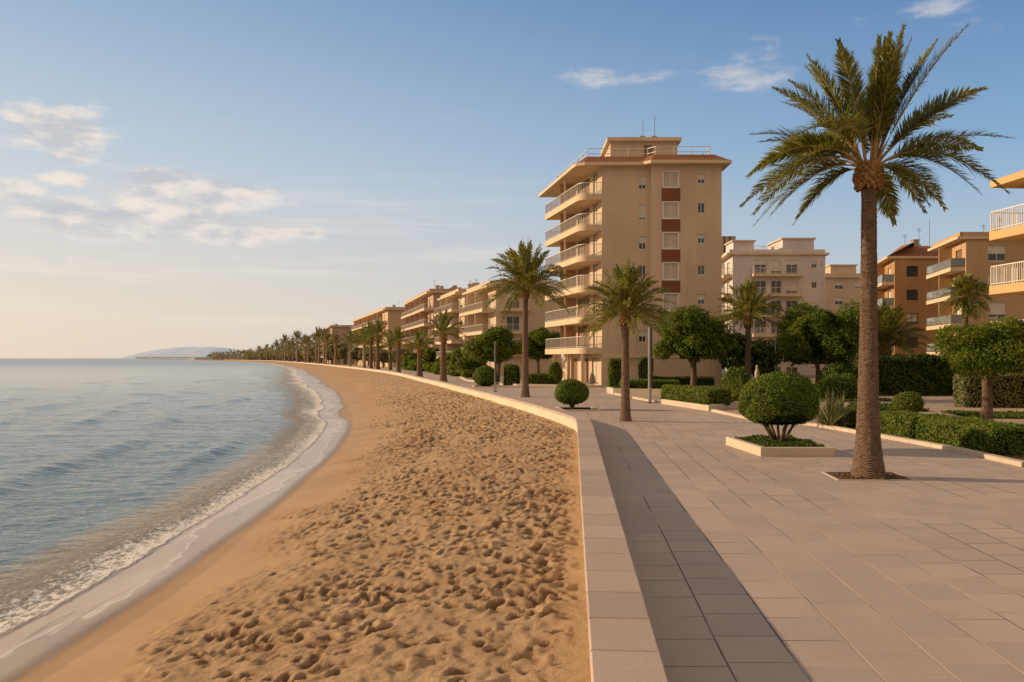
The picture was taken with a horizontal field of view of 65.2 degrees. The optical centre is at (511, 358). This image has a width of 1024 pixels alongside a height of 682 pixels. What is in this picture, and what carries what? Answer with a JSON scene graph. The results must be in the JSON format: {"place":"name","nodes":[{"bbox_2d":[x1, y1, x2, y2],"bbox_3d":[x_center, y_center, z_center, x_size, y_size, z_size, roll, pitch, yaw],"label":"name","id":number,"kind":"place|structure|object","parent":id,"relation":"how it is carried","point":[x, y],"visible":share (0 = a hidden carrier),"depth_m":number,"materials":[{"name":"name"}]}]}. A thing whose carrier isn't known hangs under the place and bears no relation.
{"place":"outdoors","nodes":[
{"label":"outdoors","id":0,"kind":"place"},
{"bbox_2d":[135,357,211,359],"bbox_3d":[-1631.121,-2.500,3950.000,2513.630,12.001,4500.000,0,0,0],"label":"shore land","id":1,"kind":"structure","parent":0,"point":[195,358],"depth_m":2803.61,"materials":[{"name":"grey"}]},
{"bbox_2d":[0,358,348,681],"bbox_3d":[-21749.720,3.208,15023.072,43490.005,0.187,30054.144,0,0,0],"label":"sea","id":2,"kind":"structure","parent":0,"point":[124,482],"depth_m":23.55,"materials":[{"name":"liquid"}]},
{"bbox_2d":[118,347,239,358],"bbox_3d":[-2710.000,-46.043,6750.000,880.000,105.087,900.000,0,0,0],"label":"headland hill","id":3,"kind":"structure","parent":0,"point":[188,352],"depth_m":6396.78,"materials":[{"name":"grey"}]},
{"bbox_2d":[6,360,590,681],"bbox_3d":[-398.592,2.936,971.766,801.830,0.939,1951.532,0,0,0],"label":"sand","id":4,"kind":"structure","parent":0,"point":[409,530],"depth_m":10.45,"materials":[{"name":"sand"}]},
{"bbox_2d":[0,0,1023,359],"label":"sky","id":5,"kind":"structure","parent":0,"point":[242,175],"materials":[{"name":"blue"}]},
{"bbox_2d":[257,358,815,384],"bbox_3d":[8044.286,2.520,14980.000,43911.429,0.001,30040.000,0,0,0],"label":"ground","id":6,"kind":"structure","parent":0,"point":[812,378],"depth_m":110.98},
{"bbox_2d":[206,348,301,359],"bbox_3d":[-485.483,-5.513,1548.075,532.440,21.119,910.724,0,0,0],"label":"hazy wood","id":7,"kind":"object","parent":6,"relation":"on","point":[234,355],"visible":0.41,"depth_m":1283.38,"materials":[{"name":"green plant"}]},
{"bbox_2d":[243,336,353,363],"bbox_3d":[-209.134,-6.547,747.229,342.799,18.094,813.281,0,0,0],"label":"wood","id":8,"kind":"object","parent":6,"relation":"on","point":[254,355],"visible":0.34,"depth_m":645.88,"materials":[{"name":"green plant"}]},
{"bbox_2d":[310,326,325,363],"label":"palm tree","id":9,"kind":"object","parent":6,"relation":"on","point":[318,331],"visible":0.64,"depth_m":334.64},
{"bbox_2d":[314,327,331,363],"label":"palm tree","id":10,"kind":"object","parent":6,"relation":"on","point":[323,331],"visible":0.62,"depth_m":319.65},
{"bbox_2d":[273,360,1023,681],"bbox_3d":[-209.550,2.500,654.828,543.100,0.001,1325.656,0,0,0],"label":"promenade","id":11,"kind":"structure","parent":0,"point":[749,567],"depth_m":10.35,"materials":[{"name":"tile"}]},
{"bbox_2d":[326,331,342,364],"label":"palm tree","id":12,"kind":"object","parent":11,"relation":"on","point":[335,338],"visible":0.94,"depth_m":284.69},
{"bbox_2d":[320,324,354,363],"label":"apartment block","id":13,"kind":"structure","parent":11,"relation":"on","point":[341,330],"depth_m":345.00,"materials":[{"name":"paint"}]},
{"bbox_2d":[327,343,351,364],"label":"street tree","id":14,"kind":"object","parent":11,"relation":"on","point":[331,348],"visible":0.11,"depth_m":307.38,"materials":[{"name":"green plant"}]},
{"bbox_2d":[336,344,352,364],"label":"street tree","id":15,"kind":"object","parent":11,"relation":"on","point":[342,351],"visible":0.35,"depth_m":297.32,"materials":[{"name":"green plant"}]},
{"bbox_2d":[338,329,361,366],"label":"palm tree","id":16,"kind":"object","parent":11,"relation":"on","point":[346,338],"visible":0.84,"depth_m":224.65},
{"bbox_2d":[346,347,361,364],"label":"street tree","id":17,"kind":"object","parent":11,"relation":"on","point":[354,352],"visible":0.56,"depth_m":282.66,"materials":[{"name":"green plant"}]},
{"bbox_2d":[349,328,375,367],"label":"palm tree","id":18,"kind":"object","parent":11,"relation":"on","point":[364,350],"visible":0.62,"depth_m":186.70,"materials":[{"name":"plant"}]},
{"bbox_2d":[355,320,386,368],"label":"palm tree","id":19,"kind":"object","parent":11,"relation":"on","point":[371,341],"visible":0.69,"depth_m":167.67,"materials":[{"name":"green plant"}]},
{"bbox_2d":[361,316,391,369],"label":"palm tree","id":20,"kind":"object","parent":11,"relation":"on","point":[378,324],"visible":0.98,"depth_m":160.65,"materials":[{"name":"green plant"}]},
{"bbox_2d":[351,305,404,366],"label":"apartment block","id":21,"kind":"structure","parent":11,"relation":"on","point":[391,316],"depth_m":235.17,"materials":[{"name":"paint"}]},
{"bbox_2d":[373,349,388,367],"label":"street tree","id":22,"kind":"object","parent":11,"relation":"on","point":[384,354],"visible":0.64,"depth_m":212.83,"materials":[{"name":"green plant"}]},
{"bbox_2d":[380,333,401,369],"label":"palm tree","id":23,"kind":"object","parent":11,"relation":"on","point":[390,344],"visible":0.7,"depth_m":172.73,"materials":[{"name":"green plant"}]},
{"bbox_2d":[385,325,412,371],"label":"palm tree","id":24,"kind":"object","parent":11,"relation":"on","point":[398,334],"visible":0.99,"depth_m":135.70,"materials":[{"name":"green plant"}]},
{"bbox_2d":[400,328,438,376],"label":"palm tree","id":25,"kind":"object","parent":11,"relation":"on","point":[419,343],"visible":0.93,"depth_m":102.71,"materials":[{"name":"green plant"}]},
{"bbox_2d":[401,280,456,353],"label":"apartment block","id":26,"kind":"structure","parent":11,"relation":"on","point":[420,308],"depth_m":172.63,"materials":[{"name":"paint"}]},
{"bbox_2d":[422,346,439,364],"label":"street tree","id":27,"kind":"object","parent":11,"relation":"on","point":[431,356],"visible":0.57,"depth_m":148.58,"materials":[{"name":"green plant"}]},
{"bbox_2d":[418,309,469,381],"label":"palm tree","id":28,"kind":"object","parent":11,"relation":"on","point":[443,326],"visible":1,"depth_m":84.23,"materials":[{"name":"green plant"}]},
{"bbox_2d":[434,279,479,358],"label":"apartment block","id":29,"kind":"structure","parent":11,"relation":"on","point":[454,301],"depth_m":139.75,"materials":[{"name":"paint"}]},
{"bbox_2d":[258,360,668,681],"bbox_3d":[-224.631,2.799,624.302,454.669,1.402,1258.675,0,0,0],"label":"parapet wall","id":30,"kind":"structure","parent":11,"relation":"on","point":[623,645],"depth_m":7.80,"materials":[{"name":"stone"}]},
{"bbox_2d":[449,347,487,378],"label":"spreading tree","id":31,"kind":"object","parent":11,"relation":"on","point":[458,361],"visible":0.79,"depth_m":94.93,"materials":[{"name":"green plant"}]},
{"bbox_2d":[472,385,496,386],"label":"tree grate bed","id":32,"kind":"object","parent":11,"relation":"on","point":[482,386],"visible":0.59,"depth_m":69.21,"materials":[{"name":"concrete"}]},
{"bbox_2d":[472,365,497,385],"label":"clipped dome","id":33,"kind":"structure","parent":32,"relation":"on","point":[483,376],"depth_m":69.71,"materials":[{"name":"green plant"}]},
{"bbox_2d":[459,325,529,380],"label":"spreading tree","id":34,"kind":"object","parent":11,"relation":"on","point":[482,349],"visible":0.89,"depth_m":86.26,"materials":[{"name":"green plant"}]},
{"bbox_2d":[493,342,496,391],"bbox_3d":[-1.250,0.625,60.000,0.272,3.750,0.272,0,0,0],"label":"lamp post","id":35,"kind":"object","parent":11,"relation":"on","point":[495,362],"visible":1,"depth_m":59.90,"materials":[{"name":"metal"}]},
{"bbox_2d":[460,376,556,385],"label":"garden kerb","id":36,"kind":"structure","parent":11,"relation":"on","point":[465,379],"depth_m":73.03,"materials":[{"name":"concrete"}]},
{"bbox_2d":[459,278,560,376],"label":"apartment block","id":37,"kind":"structure","parent":11,"relation":"on","point":[479,320],"depth_m":110.00,"materials":[{"name":"paint"}]},
{"bbox_2d":[506,316,519,329],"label":"window","id":38,"kind":"structure","parent":37,"relation":"in","point":[511,320],"depth_m":110.13,"materials":[{"name":"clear glass"}]},
{"bbox_2d":[502,364,520,384],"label":"hedge block","id":39,"kind":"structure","parent":11,"relation":"on","point":[511,374],"depth_m":73.83,"materials":[{"name":"green plant"}]},
{"bbox_2d":[474,240,571,396],"bbox_3d":[0.779,-2.675,51.632,6.579,10.450,6.267,0,0,0],"label":"palm tree","id":40,"kind":"object","parent":11,"relation":"on","point":[522,268],"visible":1,"depth_m":51.26,"materials":[{"name":"green plant"}]},
{"bbox_2d":[517,326,559,372],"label":"spreading tree","id":41,"kind":"object","parent":11,"relation":"on","point":[538,336],"visible":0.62,"depth_m":91.98,"materials":[{"name":"green plant"}]},
{"bbox_2d":[529,372,551,383],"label":"clipped hedge","id":42,"kind":"object","parent":11,"relation":"on","point":[538,378],"visible":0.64,"depth_m":73.00,"materials":[{"name":"green plant"}]},
{"bbox_2d":[548,361,562,383],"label":"cone bush","id":43,"kind":"object","parent":11,"relation":"on","point":[555,372],"visible":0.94,"depth_m":72.79,"materials":[{"name":"green plant"}]},
{"bbox_2d":[556,407,600,410],"bbox_3d":[3.225,2.485,39.150,2.050,0.090,2.300,0,0,0],"label":"tree grate bed","id":44,"kind":"object","parent":11,"relation":"on","point":[579,409],"visible":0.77,"depth_m":39.09,"materials":[{"name":"concrete"}]},
{"bbox_2d":[554,378,589,408],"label":"clipped dome","id":45,"kind":"structure","parent":44,"relation":"on","point":[571,393],"depth_m":38.66,"materials":[{"name":"green plant"}]},
{"bbox_2d":[607,358,621,386],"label":"hedge block","id":46,"kind":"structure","parent":11,"relation":"on","point":[614,372],"depth_m":65.97,"materials":[{"name":"green plant"}]},
{"bbox_2d":[570,254,680,421],"bbox_3d":[4.503,-0.788,31.799,4.170,6.675,4.226,0,0,-15],"label":"palm tree","id":47,"kind":"object","parent":11,"relation":"on","point":[626,297],"visible":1,"depth_m":31.61,"materials":[{"name":"green plant"}]},
{"bbox_2d":[606,386,660,394],"bbox_3d":[9.350,2.224,56.051,4.900,0.612,5.099,0,0,0],"label":"corner planter","id":48,"kind":"object","parent":11,"relation":"on","point":[636,391],"visible":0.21,"depth_m":54.84,"materials":[{"name":"concrete"}]},
{"bbox_2d":[619,379,680,388],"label":"clipped hedge","id":49,"kind":"object","parent":48,"relation":"in","point":[639,383],"visible":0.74,"depth_m":55.04,"materials":[{"name":"green plant"}]},
{"bbox_2d":[538,116,731,386],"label":"apartment tower","id":50,"kind":"structure","parent":11,"relation":"on","point":[652,205],"depth_m":70.00,"materials":[{"name":"paint"}]},
{"bbox_2d":[579,325,589,347],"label":"balcony door","id":51,"kind":"structure","parent":50,"relation":"in","point":[582,329],"depth_m":74.86,"materials":[{"name":"beige glass"}]},
{"bbox_2d":[579,297,589,316],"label":"balcony door","id":52,"kind":"structure","parent":50,"relation":"in","point":[585,299],"depth_m":74.86,"materials":[{"name":"beige glass"}]},
{"bbox_2d":[579,267,589,285],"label":"balcony door","id":53,"kind":"structure","parent":50,"relation":"in","point":[586,271],"depth_m":74.59,"materials":[{"name":"beige glass"}]},
{"bbox_2d":[579,237,589,255],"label":"balcony door","id":54,"kind":"structure","parent":50,"relation":"in","point":[586,241],"depth_m":74.59,"materials":[{"name":"beige glass"}]},
{"bbox_2d":[584,358,588,382],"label":"balcony door","id":55,"kind":"structure","parent":50,"relation":"in","point":[586,360],"depth_m":74.26,"materials":[{"name":"glass"}]},
{"bbox_2d":[593,358,597,383],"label":"balcony door","id":56,"kind":"structure","parent":50,"relation":"in","point":[595,360],"depth_m":71.96,"materials":[{"name":"glass"}]},
{"bbox_2d":[662,171,678,187],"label":"window","id":57,"kind":"structure","parent":50,"relation":"in","point":[670,179],"depth_m":69.57,"materials":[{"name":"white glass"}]},
{"bbox_2d":[662,201,678,218],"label":"window","id":58,"kind":"structure","parent":50,"relation":"in","point":[669,210],"depth_m":69.57,"materials":[{"name":"white glass"}]},
{"bbox_2d":[662,232,678,248],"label":"window","id":59,"kind":"structure","parent":50,"relation":"in","point":[670,240],"depth_m":69.57,"materials":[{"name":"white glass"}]},
{"bbox_2d":[662,262,678,279],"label":"window","id":60,"kind":"structure","parent":50,"relation":"in","point":[670,270],"depth_m":69.57,"materials":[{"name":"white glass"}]},
{"bbox_2d":[662,293,678,311],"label":"window","id":61,"kind":"structure","parent":50,"relation":"in","point":[674,297],"depth_m":69.57,"materials":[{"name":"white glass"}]},
{"bbox_2d":[638,356,653,378],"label":"hedge block","id":62,"kind":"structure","parent":11,"relation":"on","point":[643,367],"depth_m":65.88,"materials":[{"name":"green plant"}]},
{"bbox_2d":[647,326,652,402],"bbox_3d":[7.730,0.350,44.800,0.304,4.300,0.304,0,0,0],"label":"lamp post","id":63,"kind":"object","parent":11,"relation":"on","point":[649,364],"visible":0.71,"depth_m":44.70,"materials":[{"name":"metal"}]},
{"bbox_2d":[653,376,714,385],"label":"clipped hedge","id":64,"kind":"object","parent":11,"relation":"on","point":[703,380],"visible":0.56,"depth_m":66.67,"materials":[{"name":"green plant"}]},
{"bbox_2d":[711,276,788,378],"bbox_3d":[17.663,-1.826,59.953,6.007,8.753,6.072,0,0,0],"label":"palm tree","id":65,"kind":"object","parent":11,"relation":"on","point":[750,305],"visible":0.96,"depth_m":59.66,"materials":[{"name":"green plant"}]},
{"bbox_2d":[726,434,834,456],"bbox_3d":[7.210,2.333,21.775,2.020,0.395,2.850,0,0,0],"label":"stone planter","id":66,"kind":"object","parent":11,"relation":"on","point":[761,445],"visible":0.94,"depth_m":20.60,"materials":[{"name":"stone"}]},
{"bbox_2d":[736,370,820,440],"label":"clipped dome","id":67,"kind":"structure","parent":66,"relation":"in","point":[780,398],"depth_m":21.22,"materials":[{"name":"green plant"}]},
{"bbox_2d":[711,409,1023,466],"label":"garden kerb","id":68,"kind":"structure","parent":11,"relation":"on","point":[998,458],"depth_m":22.47,"materials":[{"name":"stone"}]},
{"bbox_2d":[821,471,915,480],"bbox_3d":[7.530,2.490,16.985,1.732,0.102,1.230,0,0,0],"label":"tree pit","id":69,"kind":"object","parent":11,"relation":"on","point":[846,475],"visible":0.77,"depth_m":16.70,"materials":[{"name":"soil"}]},
{"bbox_2d":[739,22,1015,478],"bbox_3d":[7.356,-2.125,17.539,5.432,9.350,4.165,0,0,-21],"label":"palm tree","id":70,"kind":"object","parent":11,"relation":"on","point":[872,117],"visible":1,"depth_m":16.71,"materials":[{"name":"green plant"}]},
{"bbox_2d":[851,299,935,355],"bbox_3d":[27.848,-0.922,60.037,7.032,6.944,7.051,0,0,0],"label":"palm tree","id":71,"kind":"object","parent":11,"relation":"on","point":[890,334],"visible":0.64,"depth_m":59.02,"materials":[{"name":"green plant"}]},
{"bbox_2d":[937,271,991,330],"bbox_3d":[33.994,-2.004,59.971,3.844,9.108,3.703,0,0,0],"label":"palm tree","id":72,"kind":"object","parent":11,"relation":"on","point":[964,285],"visible":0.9,"depth_m":59.55,"materials":[{"name":"green plant"}]},
{"bbox_2d":[722,236,829,374],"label":"apartment block","id":73,"kind":"structure","parent":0,"point":[791,271],"depth_m":120.00,"materials":[{"name":"paint"}]},
{"bbox_2d":[754,320,765,333],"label":"window","id":74,"kind":"structure","parent":73,"relation":"in","point":[756,324],"depth_m":120.13,"materials":[{"name":"grey glass"}]},
{"bbox_2d":[754,260,765,272],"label":"window","id":75,"kind":"structure","parent":73,"relation":"in","point":[757,263],"depth_m":120.13,"materials":[{"name":"grey glass"}]},
{"bbox_2d":[771,260,780,272],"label":"window","id":76,"kind":"structure","parent":73,"relation":"in","point":[774,263],"depth_m":120.13,"materials":[{"name":"beige glass"}]},
{"bbox_2d":[786,280,797,292],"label":"window","id":77,"kind":"structure","parent":73,"relation":"in","point":[789,283],"depth_m":120.13,"materials":[{"name":"beige glass"}]},
{"bbox_2d":[786,260,797,272],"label":"window","id":78,"kind":"structure","parent":73,"relation":"in","point":[789,263],"depth_m":120.13,"materials":[{"name":"grey glass"}]},
{"bbox_2d":[647,385,1023,451],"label":"garden path","id":79,"kind":"structure","parent":0,"point":[936,404],"depth_m":39.77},
{"bbox_2d":[661,399,737,410],"bbox_3d":[9.900,2.315,42.750,3.399,0.430,9.495,0,0,0],"label":"long planter","id":80,"kind":"object","parent":79,"relation":"on","point":[698,405],"visible":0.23,"depth_m":39.96,"materials":[{"name":"concrete"}]},
{"bbox_2d":[661,384,731,404],"bbox_3d":[9.549,1.878,41.989,1.535,0.964,5.786,0,0,-14],"label":"clipped hedge","id":81,"kind":"object","parent":80,"relation":"in","point":[706,394],"visible":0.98,"depth_m":40.38,"materials":[{"name":"green plant"}]},
{"bbox_2d":[719,332,784,375],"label":"bushy tree","id":82,"kind":"object","parent":79,"relation":"on","point":[764,355],"visible":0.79,"depth_m":67.79,"materials":[{"name":"green plant"}]},
{"bbox_2d":[772,334,857,385],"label":"bushy tree","id":83,"kind":"object","parent":79,"relation":"on","point":[799,360],"visible":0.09,"depth_m":70.83,"materials":[{"name":"green plant"}]},
{"bbox_2d":[807,384,855,426],"bbox_3d":[11.626,1.716,28.752,2.532,1.608,2.418,0,0,0],"label":"spiky plant","id":84,"kind":"object","parent":79,"relation":"on","point":[828,414],"visible":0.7,"depth_m":28.51,"materials":[{"name":"green plant"}]},
{"bbox_2d":[820,394,892,401],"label":"lawn","id":85,"kind":"structure","parent":79,"relation":"on","point":[851,399],"depth_m":46.52,"materials":[{"name":"green plant"}]},
{"bbox_2d":[775,298,859,377],"bbox_3d":[22.462,-0.847,58.016,7.036,6.853,6.638,0,0,0],"label":"tree","id":86,"kind":"object","parent":85,"relation":"on","point":[813,333],"visible":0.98,"depth_m":56.48,"materials":[{"name":"green plant"}]},
{"bbox_2d":[814,376,848,398],"bbox_3d":[19.005,1.836,48.012,2.119,1.516,1.993,0,0,0],"label":"garden bush","id":87,"kind":"object","parent":85,"relation":"on","point":[839,387],"visible":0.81,"depth_m":47.45,"materials":[{"name":"green plant"}]},
{"bbox_2d":[816,354,855,380],"bbox_3d":[23.546,1.112,56.642,3.368,2.994,3.147,0,0,45],"label":"garden bush","id":88,"kind":"object","parent":85,"relation":"on","point":[834,361],"visible":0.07,"depth_m":56.56,"materials":[{"name":"green plant"}]},
{"bbox_2d":[819,362,857,380],"bbox_3d":[22.032,1.384,53.794,2.628,2.419,3.366,0,0,32],"label":"garden bush","id":89,"kind":"object","parent":85,"relation":"on","point":[832,369],"visible":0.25,"depth_m":53.55,"materials":[{"name":"green plant"}]},
{"bbox_2d":[829,373,857,397],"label":"garden bush","id":90,"kind":"object","parent":85,"relation":"on","point":[851,386],"visible":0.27,"depth_m":49.24,"materials":[{"name":"green plant"}]},
{"bbox_2d":[846,401,929,411],"bbox_3d":[17.948,2.377,39.411,3.732,0.404,4.048,0,0,9],"label":"ground cover","id":91,"kind":"object","parent":79,"relation":"on","point":[885,406],"visible":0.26,"depth_m":38.19,"materials":[{"name":"green plant"}]},
{"bbox_2d":[891,391,925,411],"bbox_3d":[17.321,1.972,35.001,1.330,1.115,1.352,0,0,0],"label":"clipped ball","id":92,"kind":"object","parent":79,"relation":"on","point":[909,401],"visible":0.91,"depth_m":34.60,"materials":[{"name":"green plant"}]},
{"bbox_2d":[851,352,971,395],"bbox_3d":[27.180,1.091,54.213,8.126,3.049,2.424,0,0,0],"label":"tall hedge","id":93,"kind":"object","parent":79,"relation":"on","point":[924,374],"visible":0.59,"depth_m":53.38,"materials":[{"name":"green plant"}]},
{"bbox_2d":[834,425,1023,460],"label":"hedge bed","id":94,"kind":"object","parent":79,"relation":"on","point":[1020,457],"depth_m":20.28,"materials":[{"name":"soil"}]},
{"bbox_2d":[833,407,856,427],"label":"clipped hedge","id":95,"kind":"object","parent":94,"relation":"on","point":[853,425],"visible":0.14,"depth_m":28.75,"materials":[{"name":"green plant"}]},
{"bbox_2d":[880,409,946,438],"bbox_3d":[12.762,2.108,25.877,1.605,0.856,3.025,0,0,0],"label":"clipped hedge","id":96,"kind":"object","parent":94,"relation":"on","point":[900,423],"visible":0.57,"depth_m":25.16,"materials":[{"name":"green plant"}]},
{"bbox_2d":[914,416,1023,455],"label":"clipped hedge","id":97,"kind":"object","parent":94,"relation":"on","point":[981,434],"visible":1,"depth_m":21.45,"materials":[{"name":"green plant"}]},
{"bbox_2d":[930,316,1023,420],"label":"tree","id":98,"kind":"object","parent":79,"relation":"on","point":[987,352],"visible":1,"depth_m":29.76,"materials":[{"name":"green plant"}]},
{"bbox_2d":[941,410,1023,418],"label":"lawn","id":99,"kind":"structure","parent":79,"relation":"on","point":[1009,414],"depth_m":34.69,"materials":[{"name":"green plant"}]},
{"bbox_2d":[952,372,1023,407],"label":"tall hedge","id":100,"kind":"object","parent":79,"relation":"on","point":[1007,390],"visible":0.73,"depth_m":40.36,"materials":[{"name":"green plant"}]},
{"bbox_2d":[825,264,859,367],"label":"apartment block","id":101,"kind":"structure","parent":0,"point":[842,283],"depth_m":150.00,"materials":[{"name":"paint"}]},
{"bbox_2d":[877,219,938,355],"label":"apartment block","id":102,"kind":"structure","parent":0,"point":[903,280],"depth_m":105.00,"materials":[{"name":"paint"}]},
{"bbox_2d":[906,290,917,299],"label":"window","id":103,"kind":"structure","parent":102,"relation":"in","point":[910,294],"depth_m":105.13,"materials":[{"name":"black glass"}]},
{"bbox_2d":[906,266,917,276],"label":"window","id":104,"kind":"structure","parent":102,"relation":"in","point":[911,271],"depth_m":105.13,"materials":[{"name":"black glass"}]},
{"bbox_2d":[926,219,1023,372],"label":"apartment block","id":105,"kind":"structure","parent":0,"point":[978,254],"depth_m":88.12,"materials":[{"name":"paint"}]},
{"bbox_2d":[988,303,1005,317],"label":"window","id":106,"kind":"structure","parent":105,"relation":"in","point":[997,310],"depth_m":88.12,"materials":[{"name":"white glass"}]},
{"bbox_2d":[988,246,1005,260],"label":"window","id":107,"kind":"structure","parent":105,"relation":"in","point":[995,253],"depth_m":88.12,"materials":[{"name":"white glass"}]},
{"bbox_2d":[989,170,1023,321],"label":"corner building","id":108,"kind":"structure","parent":0,"point":[1014,232],"depth_m":39.75,"materials":[{"name":"beige concrete"}]},
{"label":"lawn","id":109,"kind":"object","parent":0,"visible":0},
{"bbox_2d":[652,303,738,385],"bbox_3d":[13.422,-0.730,59.962,5.794,6.620,5.985,0,0,-13],"label":"round tree","id":110,"kind":"object","parent":109,"relation":"on","point":[695,338],"visible":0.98,"depth_m":58.28,"materials":[{"name":"green plant"}]},
{"bbox_2d":[720,364,750,385],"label":"garden bush","id":111,"kind":"object","parent":109,"relation":"on","point":[736,373],"visible":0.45,"depth_m":52.97,"materials":[{"name":"green plant"}]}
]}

